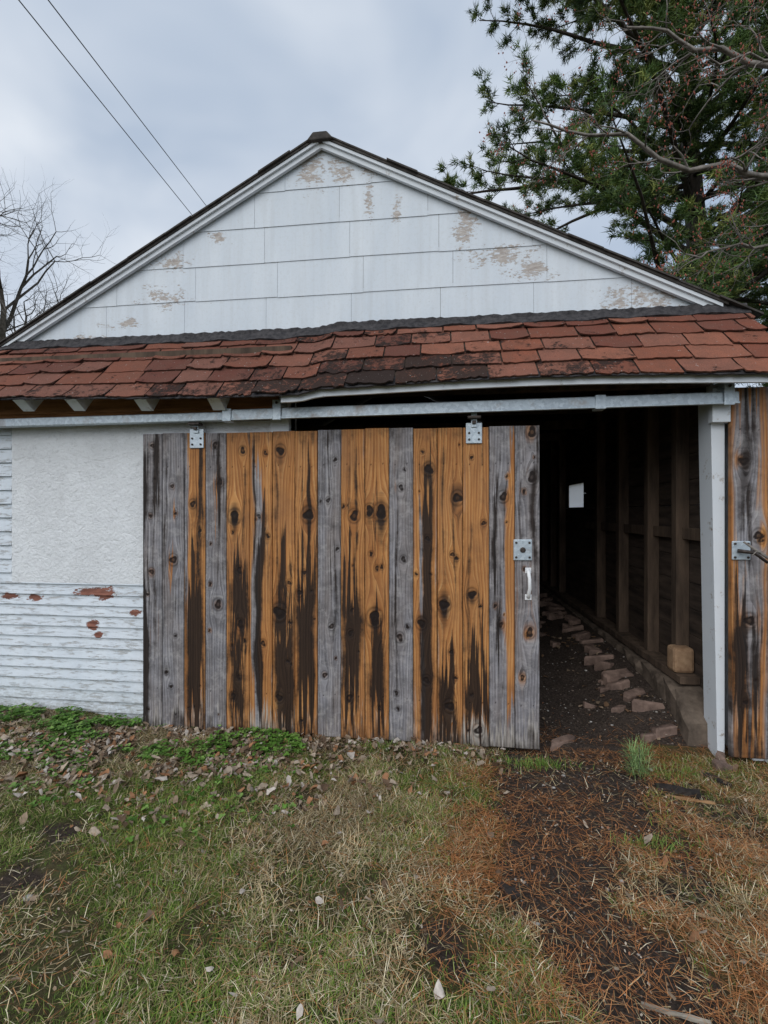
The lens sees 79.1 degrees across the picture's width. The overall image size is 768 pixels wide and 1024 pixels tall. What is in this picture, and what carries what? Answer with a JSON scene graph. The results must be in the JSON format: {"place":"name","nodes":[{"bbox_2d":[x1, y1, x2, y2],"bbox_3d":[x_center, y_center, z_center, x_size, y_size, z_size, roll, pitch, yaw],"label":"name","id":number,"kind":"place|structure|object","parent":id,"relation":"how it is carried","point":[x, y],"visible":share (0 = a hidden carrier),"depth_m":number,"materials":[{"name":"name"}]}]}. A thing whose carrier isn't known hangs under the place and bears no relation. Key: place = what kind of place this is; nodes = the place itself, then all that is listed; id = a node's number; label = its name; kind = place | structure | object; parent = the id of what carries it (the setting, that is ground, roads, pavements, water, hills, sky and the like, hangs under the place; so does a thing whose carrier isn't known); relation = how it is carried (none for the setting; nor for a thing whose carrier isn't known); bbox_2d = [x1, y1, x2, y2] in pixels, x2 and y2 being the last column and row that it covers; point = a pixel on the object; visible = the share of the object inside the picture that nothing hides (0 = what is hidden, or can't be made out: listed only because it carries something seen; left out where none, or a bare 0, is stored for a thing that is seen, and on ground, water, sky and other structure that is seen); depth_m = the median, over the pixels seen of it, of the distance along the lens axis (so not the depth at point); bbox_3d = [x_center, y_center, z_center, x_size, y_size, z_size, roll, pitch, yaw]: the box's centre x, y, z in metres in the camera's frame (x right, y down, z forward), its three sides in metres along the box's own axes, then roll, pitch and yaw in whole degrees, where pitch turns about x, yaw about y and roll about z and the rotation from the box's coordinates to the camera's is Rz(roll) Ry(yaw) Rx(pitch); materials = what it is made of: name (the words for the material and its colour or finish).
{"place":"outdoors","nodes":[
{"label":"outdoors","id":0,"kind":"place"},
{"bbox_2d":[187,422,202,425],"bbox_3d":[-1.265,-0.588,3.115,0.080,0.016,0.058,0,0,7],"label":"hanger clamp","id":1,"kind":"object","parent":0,"point":[194,424],"visible":1,"depth_m":3.09,"materials":[{"name":"black metal"}]},
{"bbox_2d":[193,426,198,432],"bbox_3d":[-1.263,-0.580,3.127,0.036,0.100,0.008,0,0,7],"label":"hanger strap","id":2,"kind":"object","parent":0,"point":[196,431],"visible":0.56,"depth_m":3.12,"materials":[{"name":"silver metal"}]},
{"bbox_2d":[0,587,767,1023],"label":"ground","id":3,"kind":"structure","parent":0,"point":[574,719],"depth_m":1.89,"materials":[{"name":"soil"}]},
{"bbox_2d":[0,161,117,340],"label":"bare tree","id":4,"kind":"object","parent":3,"relation":"on","point":[5,322],"visible":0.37,"depth_m":14.57,"materials":[{"name":"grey plant"}]},
{"bbox_2d":[143,434,162,727],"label":"board","id":5,"kind":"object","parent":3,"relation":"on","point":[152,580],"visible":1,"depth_m":3.18,"materials":[{"name":"grey wood"}]},
{"bbox_2d":[0,703,336,841],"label":"clover plants","id":6,"kind":"object","parent":3,"relation":"on","point":[66,720],"visible":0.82,"depth_m":2.85,"materials":[{"name":"green plant"}]},
{"bbox_2d":[163,433,184,727],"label":"board","id":7,"kind":"object","parent":3,"relation":"on","point":[174,579],"visible":1,"depth_m":3.16,"materials":[{"name":"grey wood"}]},
{"bbox_2d":[185,433,205,729],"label":"board","id":8,"kind":"object","parent":3,"relation":"on","point":[195,587],"visible":0.99,"depth_m":3.14,"materials":[{"name":"brown wood"}]},
{"bbox_2d":[206,433,226,730],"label":"board","id":9,"kind":"object","parent":3,"relation":"on","point":[216,579],"visible":0.99,"depth_m":3.13,"materials":[{"name":"grey wood"}]},
{"bbox_2d":[227,432,249,732],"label":"board","id":10,"kind":"object","parent":3,"relation":"on","point":[238,580],"visible":0.98,"depth_m":3.11,"materials":[{"name":"brown wood"}]},
{"bbox_2d":[250,432,272,732],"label":"board","id":11,"kind":"object","parent":3,"relation":"on","point":[261,579],"visible":0.99,"depth_m":3.09,"materials":[{"name":"brown wood"}]},
{"bbox_2d":[273,431,294,734],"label":"board","id":12,"kind":"object","parent":3,"relation":"on","point":[283,579],"visible":0.98,"depth_m":3.07,"materials":[{"name":"brown wood"}]},
{"bbox_2d":[295,431,317,736],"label":"board","id":13,"kind":"object","parent":3,"relation":"on","point":[306,582],"visible":1,"depth_m":3.05,"materials":[{"name":"brown wood"}]},
{"bbox_2d":[23,786,623,962],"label":"pale stones","id":14,"kind":"object","parent":3,"relation":"on","point":[537,922],"visible":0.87,"depth_m":1.78,"materials":[{"name":"beige stone"}]},
{"bbox_2d":[318,430,340,736],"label":"board","id":15,"kind":"object","parent":3,"relation":"on","point":[329,583],"visible":1,"depth_m":3.04,"materials":[{"name":"grey wood"}]},
{"bbox_2d":[341,429,364,738],"bbox_3d":[-0.201,0.467,3.029,0.156,2.005,0.024,0,0,7],"label":"board","id":16,"kind":"object","parent":3,"relation":"on","point":[353,583],"visible":1,"depth_m":3.02,"materials":[{"name":"brown wood"}]},
{"bbox_2d":[365,428,388,739],"bbox_3d":[-0.044,0.463,3.008,0.154,2.005,0.024,0,0,7],"label":"board","id":17,"kind":"object","parent":3,"relation":"on","point":[376,582],"visible":1,"depth_m":3.00,"materials":[{"name":"brown wood"}]},
{"bbox_2d":[0,131,767,762],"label":"garage","id":18,"kind":"structure","parent":3,"relation":"on","point":[322,281],"depth_m":3.27,"materials":[{"name":"white wood"}]},
{"bbox_2d":[190,429,203,447],"bbox_3d":[-1.262,-0.495,3.135,0.100,0.130,0.008,0,0,7],"label":"hanger plate","id":19,"kind":"object","parent":18,"relation":"hanging from","point":[196,441],"visible":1,"depth_m":3.13,"materials":[{"name":"silver metal"}]},
{"bbox_2d":[466,423,481,443],"bbox_3d":[0.564,-0.495,2.917,0.100,0.130,0.008,0,0,7],"label":"hanger plate","id":20,"kind":"object","parent":18,"relation":"hanging from","point":[473,435],"visible":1,"depth_m":2.91,"materials":[{"name":"silver metal"}]},
{"bbox_2d":[515,425,538,749],"bbox_3d":[0.890,0.467,2.897,0.147,2.005,0.024,0,0,7],"label":"board","id":21,"kind":"object","parent":18,"relation":"attached to","point":[526,611],"visible":0.98,"depth_m":2.88,"materials":[{"name":"grey wood"}]},
{"bbox_2d":[513,539,531,560],"bbox_3d":[0.859,0.235,2.881,0.112,0.130,0.010,0,0,7],"label":"latch plate","id":22,"kind":"object","parent":21,"relation":"attached to","point":[527,546],"visible":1,"depth_m":2.88,"materials":[{"name":"silver metal"}]},
{"bbox_2d":[525,568,531,598],"bbox_3d":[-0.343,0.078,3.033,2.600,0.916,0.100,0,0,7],"label":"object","id":23,"kind":"structure","parent":21,"relation":"attached to","point":[528,572],"depth_m":2.85,"materials":[{"name":"white metal"}]},
{"bbox_2d":[569,483,583,507],"label":"side window pane","id":24,"kind":"structure","parent":18,"relation":"in","point":[576,491],"depth_m":5.99,"materials":[{"name":"white"}]},
{"bbox_2d":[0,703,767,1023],"bbox_3d":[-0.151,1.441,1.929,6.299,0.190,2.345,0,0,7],"label":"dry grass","id":25,"kind":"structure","parent":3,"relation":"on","point":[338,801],"depth_m":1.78,"materials":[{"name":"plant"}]},
{"bbox_2d":[0,710,767,1023],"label":"fallen leaves","id":26,"kind":"object","parent":3,"relation":"on","point":[119,738],"visible":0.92,"depth_m":2.65,"materials":[{"name":"brown plant"}]},
{"bbox_2d":[0,693,767,1023],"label":"leaf crumbs","id":27,"kind":"object","parent":3,"relation":"on","point":[398,881],"visible":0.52,"depth_m":1.84,"materials":[{"name":"brown plant"}]},
{"bbox_2d":[0,714,767,1023],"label":"fallen pine needles","id":28,"kind":"object","parent":3,"relation":"on","point":[681,916],"visible":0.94,"depth_m":1.82,"materials":[{"name":"brown plant"}]},
{"bbox_2d":[389,428,412,741],"bbox_3d":[0.111,0.464,2.991,0.152,2.005,0.024,0,0,7],"label":"board","id":29,"kind":"object","parent":3,"relation":"on","point":[401,584],"visible":1,"depth_m":2.98,"materials":[{"name":"grey wood"}]},
{"bbox_2d":[413,428,436,743],"bbox_3d":[0.263,0.471,2.972,0.150,2.005,0.024,0,0,7],"label":"board","id":30,"kind":"object","parent":3,"relation":"on","point":[425,584],"visible":1,"depth_m":2.96,"materials":[{"name":"brown wood"}]},
{"bbox_2d":[437,428,462,744],"bbox_3d":[0.419,0.469,2.957,0.158,2.005,0.024,0,0,7],"label":"board","id":31,"kind":"object","parent":3,"relation":"on","point":[449,584],"visible":1,"depth_m":2.94,"materials":[{"name":"brown wood"}]},
{"bbox_2d":[463,427,488,746],"bbox_3d":[0.580,0.471,2.936,0.160,2.005,0.024,0,0,7],"label":"board","id":32,"kind":"object","parent":3,"relation":"on","point":[475,593],"visible":0.99,"depth_m":2.92,"materials":[{"name":"brown wood"}]},
{"bbox_2d":[489,426,514,747],"bbox_3d":[0.738,0.466,2.917,0.153,2.005,0.024,0,0,7],"label":"board","id":33,"kind":"object","parent":3,"relation":"on","point":[501,589],"visible":1,"depth_m":2.90,"materials":[{"name":"grey wood"}]},
{"bbox_2d":[496,879,520,899],"bbox_3d":[0.492,1.493,1.840,0.051,0.017,0.102,0,0,-34],"label":"shingle scrap","id":34,"kind":"object","parent":3,"relation":"on","point":[508,889],"visible":1,"depth_m":1.83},
{"bbox_2d":[333,641,759,1023],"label":"pebbles","id":35,"kind":"object","parent":3,"relation":"on","point":[593,954],"visible":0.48,"depth_m":2.22,"materials":[{"name":"stone"}]},
{"bbox_2d":[333,738,767,859],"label":"grass tufts","id":36,"kind":"object","parent":3,"relation":"on","point":[538,763],"visible":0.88,"depth_m":2.72,"materials":[{"name":"green plant"}]},
{"bbox_2d":[428,0,767,387],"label":"pine tree","id":37,"kind":"object","parent":3,"relation":"on","point":[607,198],"visible":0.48,"depth_m":9.86,"materials":[{"name":"green plant"}]},
{"bbox_2d":[539,609,667,739],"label":"fallen leaves","id":38,"kind":"object","parent":3,"relation":"on","point":[606,704],"visible":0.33,"depth_m":3.85,"materials":[{"name":"brown plant"}]},
{"bbox_2d":[539,593,676,743],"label":"paving stones","id":39,"kind":"object","parent":3,"relation":"on","point":[609,679],"visible":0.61,"depth_m":3.61,"materials":[{"name":"stone"}]},
{"bbox_2d":[479,0,767,304],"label":"pine tree","id":40,"kind":"object","parent":3,"relation":"on","point":[730,163],"visible":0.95,"depth_m":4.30,"materials":[{"name":"green plant"}]},
{"bbox_2d":[550,734,732,772],"bbox_3d":[1.548,1.486,2.846,1.008,0.121,0.159,0,0,16],"label":"flat rubble","id":41,"kind":"object","parent":3,"relation":"on","point":[721,764],"visible":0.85,"depth_m":2.76,"materials":[{"name":"stone"}]},
{"bbox_2d":[617,734,666,778],"bbox_3d":[1.444,1.369,2.636,0.290,0.241,0.271,0,0,7],"label":"grass tuft","id":42,"kind":"object","parent":3,"relation":"on","point":[637,765],"visible":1,"depth_m":2.63,"materials":[{"name":"green plant"}]},
{"bbox_2d":[641,1001,710,1023],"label":"wood splinter","id":43,"kind":"object","parent":3,"relation":"on","point":[691,1018],"visible":0.98,"depth_m":1.39,"materials":[{"name":"beige wood"}]},
{"bbox_2d":[655,783,700,797],"bbox_3d":[1.552,1.468,2.458,0.200,0.031,0.064,0,0,24],"label":"bark scrap","id":44,"kind":"object","parent":3,"relation":"on","point":[679,790],"visible":0.98,"depth_m":2.45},
{"bbox_2d":[665,794,715,804],"bbox_3d":[1.574,1.481,2.394,0.220,0.020,0.018,0,0,21],"label":"wood splinter","id":45,"kind":"object","parent":3,"relation":"on","point":[698,800],"visible":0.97,"depth_m":2.38,"materials":[{"name":"brown wood"}]},
{"bbox_2d":[692,911,725,923],"bbox_3d":[1.190,1.487,1.705,0.100,0.013,0.013,0,0,30],"label":"wood splinter","id":46,"kind":"object","parent":3,"relation":"on","point":[700,915],"visible":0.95,"depth_m":1.71,"materials":[{"name":"beige wood"}]},
{"bbox_2d":[698,770,731,788],"bbox_3d":[1.839,1.484,2.584,0.057,0.030,0.162,0,0,-23],"label":"bark scrap","id":47,"kind":"object","parent":3,"relation":"on","point":[722,782],"visible":0.82,"depth_m":2.56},
{"bbox_2d":[718,208,767,386],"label":"pine tree","id":48,"kind":"object","parent":3,"relation":"on","point":[764,299],"depth_m":13.68,"materials":[{"name":"green plant"}]},
{"bbox_3d":[-3.757,-4.393,30.861,2.000,12.125,0.298,0,0,7],"label":"utility pole","id":49,"kind":"object","parent":3,"relation":"on","visible":0},
{"bbox_2d":[18,0,191,214],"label":"power line","id":50,"kind":"object","parent":49,"relation":"attached to","point":[95,95],"visible":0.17,"depth_m":5.56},
{"bbox_2d":[48,0,205,204],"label":"power line","id":51,"kind":"object","parent":49,"relation":"attached to","point":[118,91],"visible":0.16,"depth_m":5.54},
{"bbox_2d":[0,707,767,1023],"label":"grass","id":52,"kind":"structure","parent":0,"point":[172,905],"depth_m":1.78,"materials":[{"name":"green plant"}]},
{"bbox_2d":[0,0,767,398],"label":"sky","id":53,"kind":"structure","parent":0,"point":[226,88],"materials":[{"name":"grey"}]},
{"bbox_2d":[467,415,480,419],"bbox_3d":[0.562,-0.588,2.897,0.080,0.016,0.058,0,0,7],"label":"hanger clamp","id":54,"kind":"object","parent":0,"point":[477,417],"visible":1,"depth_m":2.87,"materials":[{"name":"black metal"}]},
{"bbox_2d":[471,413,476,426],"bbox_3d":[0.563,-0.580,2.909,0.036,0.100,0.008,0,0,7],"label":"hanger strap","id":55,"kind":"object","parent":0,"point":[473,425],"visible":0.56,"depth_m":2.90,"materials":[{"name":"silver metal"}]},
{"bbox_2d":[667,644,693,672],"bbox_3d":[2.066,1.022,3.242,0.135,0.173,0.120,0,0,7],"label":"sandstone block","id":56,"kind":"object","parent":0,"point":[680,658],"depth_m":3.19,"materials":[{"name":"beige stone"}]},
{"bbox_2d":[743,541,767,558],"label":"handle","id":57,"kind":"object","parent":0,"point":[757,551],"visible":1,"depth_m":2.61,"materials":[{"name":"grey metal"}]}
]}

